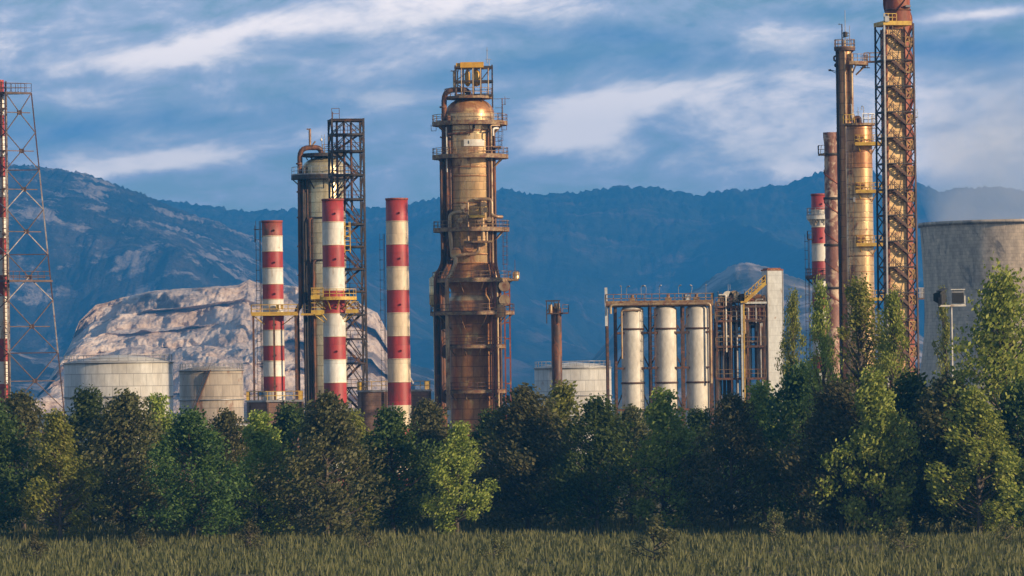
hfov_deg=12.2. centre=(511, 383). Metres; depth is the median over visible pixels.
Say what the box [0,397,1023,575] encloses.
ground
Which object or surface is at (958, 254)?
cooling tower
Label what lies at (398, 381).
striped chimney
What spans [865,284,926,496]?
willow tree
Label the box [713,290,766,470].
exchanger structure
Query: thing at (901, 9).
tall stack
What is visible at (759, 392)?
broadleaf tree
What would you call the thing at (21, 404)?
broadleaf tree
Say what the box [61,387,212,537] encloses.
broadleaf tree
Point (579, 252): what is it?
mountain range
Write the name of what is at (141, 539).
shrub
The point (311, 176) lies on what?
pale column
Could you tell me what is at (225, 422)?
broadleaf tree
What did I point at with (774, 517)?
shrub
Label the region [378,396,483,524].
broadleaf tree
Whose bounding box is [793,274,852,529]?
willow tree
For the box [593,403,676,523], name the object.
broadleaf tree
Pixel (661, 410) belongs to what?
broadleaf tree
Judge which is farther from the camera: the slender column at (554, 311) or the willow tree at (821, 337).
the slender column at (554, 311)
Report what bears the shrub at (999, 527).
on the ground at (527, 559)
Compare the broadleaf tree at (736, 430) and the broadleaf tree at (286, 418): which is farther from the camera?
the broadleaf tree at (286, 418)
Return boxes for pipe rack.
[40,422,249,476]
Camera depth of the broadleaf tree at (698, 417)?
473.37 m
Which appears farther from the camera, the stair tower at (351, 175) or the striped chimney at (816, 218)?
the striped chimney at (816, 218)
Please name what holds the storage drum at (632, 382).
on the ground at (527, 559)
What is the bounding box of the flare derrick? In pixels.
[0,80,65,501]
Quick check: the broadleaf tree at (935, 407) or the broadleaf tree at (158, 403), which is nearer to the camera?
the broadleaf tree at (935, 407)
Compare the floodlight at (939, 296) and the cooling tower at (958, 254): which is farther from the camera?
the cooling tower at (958, 254)
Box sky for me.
[0,0,1023,211]
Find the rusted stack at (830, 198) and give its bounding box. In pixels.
[818,132,839,380]
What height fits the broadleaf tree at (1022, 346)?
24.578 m
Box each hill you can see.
[32,280,414,414]
[589,262,923,398]
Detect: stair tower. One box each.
[327,108,367,418]
[874,13,923,450]
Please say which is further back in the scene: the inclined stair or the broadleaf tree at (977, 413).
the inclined stair
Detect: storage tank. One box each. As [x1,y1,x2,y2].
[63,354,173,481]
[178,363,244,470]
[533,361,612,455]
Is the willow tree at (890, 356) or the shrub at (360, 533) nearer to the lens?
the shrub at (360, 533)
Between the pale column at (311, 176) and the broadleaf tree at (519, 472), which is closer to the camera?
the broadleaf tree at (519, 472)
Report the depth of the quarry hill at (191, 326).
2913.21 m
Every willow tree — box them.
[769,286,810,516]
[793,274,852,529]
[803,272,904,497]
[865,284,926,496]
[904,251,1023,532]
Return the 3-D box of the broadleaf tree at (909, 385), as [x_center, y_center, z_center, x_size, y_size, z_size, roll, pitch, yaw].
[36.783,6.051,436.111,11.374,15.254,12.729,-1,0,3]
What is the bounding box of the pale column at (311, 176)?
[291,129,353,488]
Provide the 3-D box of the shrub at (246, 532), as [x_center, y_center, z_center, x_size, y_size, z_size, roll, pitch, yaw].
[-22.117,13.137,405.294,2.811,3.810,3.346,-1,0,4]
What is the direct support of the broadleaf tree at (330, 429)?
on the ground at (527, 559)
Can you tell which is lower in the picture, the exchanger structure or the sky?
the exchanger structure
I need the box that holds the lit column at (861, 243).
[843,104,883,457]
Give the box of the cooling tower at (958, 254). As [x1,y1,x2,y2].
[918,219,1023,433]
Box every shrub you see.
[15,533,49,562]
[134,530,152,552]
[234,518,264,550]
[351,521,378,548]
[475,533,510,560]
[622,513,680,562]
[758,507,788,542]
[879,516,928,554]
[991,516,1017,543]
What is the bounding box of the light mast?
[937,305,965,516]
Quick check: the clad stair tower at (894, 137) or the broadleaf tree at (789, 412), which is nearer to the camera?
the broadleaf tree at (789, 412)
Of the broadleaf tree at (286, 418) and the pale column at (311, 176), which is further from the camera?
the pale column at (311, 176)
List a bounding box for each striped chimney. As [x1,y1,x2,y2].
[251,220,298,399]
[310,198,358,493]
[379,198,410,478]
[804,193,825,381]
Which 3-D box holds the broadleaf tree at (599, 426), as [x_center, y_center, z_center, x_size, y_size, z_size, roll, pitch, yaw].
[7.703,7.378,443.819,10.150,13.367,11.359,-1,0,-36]
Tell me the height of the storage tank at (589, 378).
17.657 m
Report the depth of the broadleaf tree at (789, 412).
446.84 m
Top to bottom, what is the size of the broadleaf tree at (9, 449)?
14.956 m
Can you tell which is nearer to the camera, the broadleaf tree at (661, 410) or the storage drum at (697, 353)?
the broadleaf tree at (661, 410)
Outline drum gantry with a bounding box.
[604,288,713,489]
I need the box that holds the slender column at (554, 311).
[545,300,568,398]
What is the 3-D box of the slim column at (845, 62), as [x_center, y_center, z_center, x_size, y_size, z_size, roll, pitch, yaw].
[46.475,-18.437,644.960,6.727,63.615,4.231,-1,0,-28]
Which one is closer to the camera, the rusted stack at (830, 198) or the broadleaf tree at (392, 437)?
the broadleaf tree at (392, 437)
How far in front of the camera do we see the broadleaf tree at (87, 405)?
474.74 m
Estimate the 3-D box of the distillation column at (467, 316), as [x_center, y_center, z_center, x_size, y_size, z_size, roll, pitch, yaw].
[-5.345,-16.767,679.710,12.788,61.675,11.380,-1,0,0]
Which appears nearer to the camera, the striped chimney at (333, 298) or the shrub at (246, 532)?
the shrub at (246, 532)
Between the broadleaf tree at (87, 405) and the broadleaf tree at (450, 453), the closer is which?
the broadleaf tree at (450, 453)
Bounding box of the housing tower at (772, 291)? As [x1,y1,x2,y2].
[761,268,784,449]
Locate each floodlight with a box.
[933,288,946,305]
[951,289,964,304]
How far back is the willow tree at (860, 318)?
451.32 m
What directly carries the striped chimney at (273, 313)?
on the ground at (527, 559)
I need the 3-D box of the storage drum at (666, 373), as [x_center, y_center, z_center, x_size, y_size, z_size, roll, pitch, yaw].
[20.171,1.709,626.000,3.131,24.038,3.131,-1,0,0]
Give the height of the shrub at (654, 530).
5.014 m
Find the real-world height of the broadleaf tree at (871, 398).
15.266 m
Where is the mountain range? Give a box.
[152,170,1023,391]
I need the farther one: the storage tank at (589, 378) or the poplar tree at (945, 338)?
the storage tank at (589, 378)
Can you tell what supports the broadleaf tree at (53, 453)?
on the ground at (527, 559)
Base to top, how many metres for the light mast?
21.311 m
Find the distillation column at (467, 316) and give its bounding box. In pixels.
[429,50,519,481]
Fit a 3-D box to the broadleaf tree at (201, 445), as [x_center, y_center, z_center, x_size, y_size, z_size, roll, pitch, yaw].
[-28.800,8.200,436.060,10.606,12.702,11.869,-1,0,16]
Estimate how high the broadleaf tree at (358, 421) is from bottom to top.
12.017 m
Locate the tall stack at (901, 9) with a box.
[883,0,915,422]
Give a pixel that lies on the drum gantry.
(686, 301)
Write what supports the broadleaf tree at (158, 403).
on the ground at (527, 559)
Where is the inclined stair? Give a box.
[740,275,766,400]
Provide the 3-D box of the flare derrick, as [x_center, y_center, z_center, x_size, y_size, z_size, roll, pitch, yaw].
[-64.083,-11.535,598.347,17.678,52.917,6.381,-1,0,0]
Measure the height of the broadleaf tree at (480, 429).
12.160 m
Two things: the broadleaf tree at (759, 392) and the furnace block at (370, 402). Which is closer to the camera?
the broadleaf tree at (759, 392)
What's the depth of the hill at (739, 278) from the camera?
4609.61 m
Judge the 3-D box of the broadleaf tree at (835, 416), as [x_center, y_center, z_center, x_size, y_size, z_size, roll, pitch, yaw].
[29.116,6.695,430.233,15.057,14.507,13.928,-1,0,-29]
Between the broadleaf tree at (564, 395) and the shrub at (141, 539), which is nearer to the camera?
the shrub at (141, 539)
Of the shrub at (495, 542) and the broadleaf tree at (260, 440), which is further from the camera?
the broadleaf tree at (260, 440)
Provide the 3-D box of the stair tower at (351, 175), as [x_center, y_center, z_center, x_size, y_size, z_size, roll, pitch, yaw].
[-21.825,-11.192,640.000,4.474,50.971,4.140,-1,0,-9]
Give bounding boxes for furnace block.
[245,391,303,480]
[356,381,431,473]
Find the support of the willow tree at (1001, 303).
on the ground at (527, 559)
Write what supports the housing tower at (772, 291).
on the ground at (527, 559)
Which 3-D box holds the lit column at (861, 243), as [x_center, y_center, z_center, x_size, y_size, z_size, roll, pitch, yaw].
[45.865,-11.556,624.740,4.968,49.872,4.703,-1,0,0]
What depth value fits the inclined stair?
642.00 m
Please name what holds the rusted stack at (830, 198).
on the ground at (527, 559)
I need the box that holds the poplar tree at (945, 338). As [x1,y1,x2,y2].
[931,285,966,385]
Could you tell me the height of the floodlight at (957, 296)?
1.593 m
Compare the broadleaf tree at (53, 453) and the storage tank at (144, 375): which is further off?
the storage tank at (144, 375)
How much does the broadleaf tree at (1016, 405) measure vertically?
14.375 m
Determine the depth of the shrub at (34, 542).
389.35 m
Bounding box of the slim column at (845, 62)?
[828,24,879,470]
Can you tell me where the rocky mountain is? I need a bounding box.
[5,162,515,399]
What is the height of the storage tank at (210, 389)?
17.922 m
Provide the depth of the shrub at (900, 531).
377.55 m
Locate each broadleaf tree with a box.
[0,388,95,531]
[0,390,52,534]
[16,408,111,540]
[51,383,137,526]
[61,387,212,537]
[129,392,202,529]
[131,405,254,537]
[177,407,284,527]
[203,409,300,534]
[244,388,400,537]
[244,399,339,525]
[316,408,386,526]
[328,402,454,532]
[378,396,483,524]
[419,420,500,535]
[441,405,553,525]
[452,382,595,530]
[529,379,605,523]
[532,393,638,534]
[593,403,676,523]
[602,386,708,531]
[653,406,738,517]
[666,390,795,532]
[719,379,815,521]
[735,358,857,524]
[769,378,932,533]
[813,366,920,534]
[869,373,1023,534]
[875,367,967,530]
[924,384,1023,534]
[955,375,1023,530]
[1011,326,1023,460]
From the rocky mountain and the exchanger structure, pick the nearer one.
the exchanger structure
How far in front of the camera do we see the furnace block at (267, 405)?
606.94 m
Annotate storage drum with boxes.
[620,307,644,416]
[654,306,677,453]
[685,306,709,472]
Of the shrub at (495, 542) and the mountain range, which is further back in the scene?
the mountain range
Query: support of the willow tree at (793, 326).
on the ground at (527, 559)

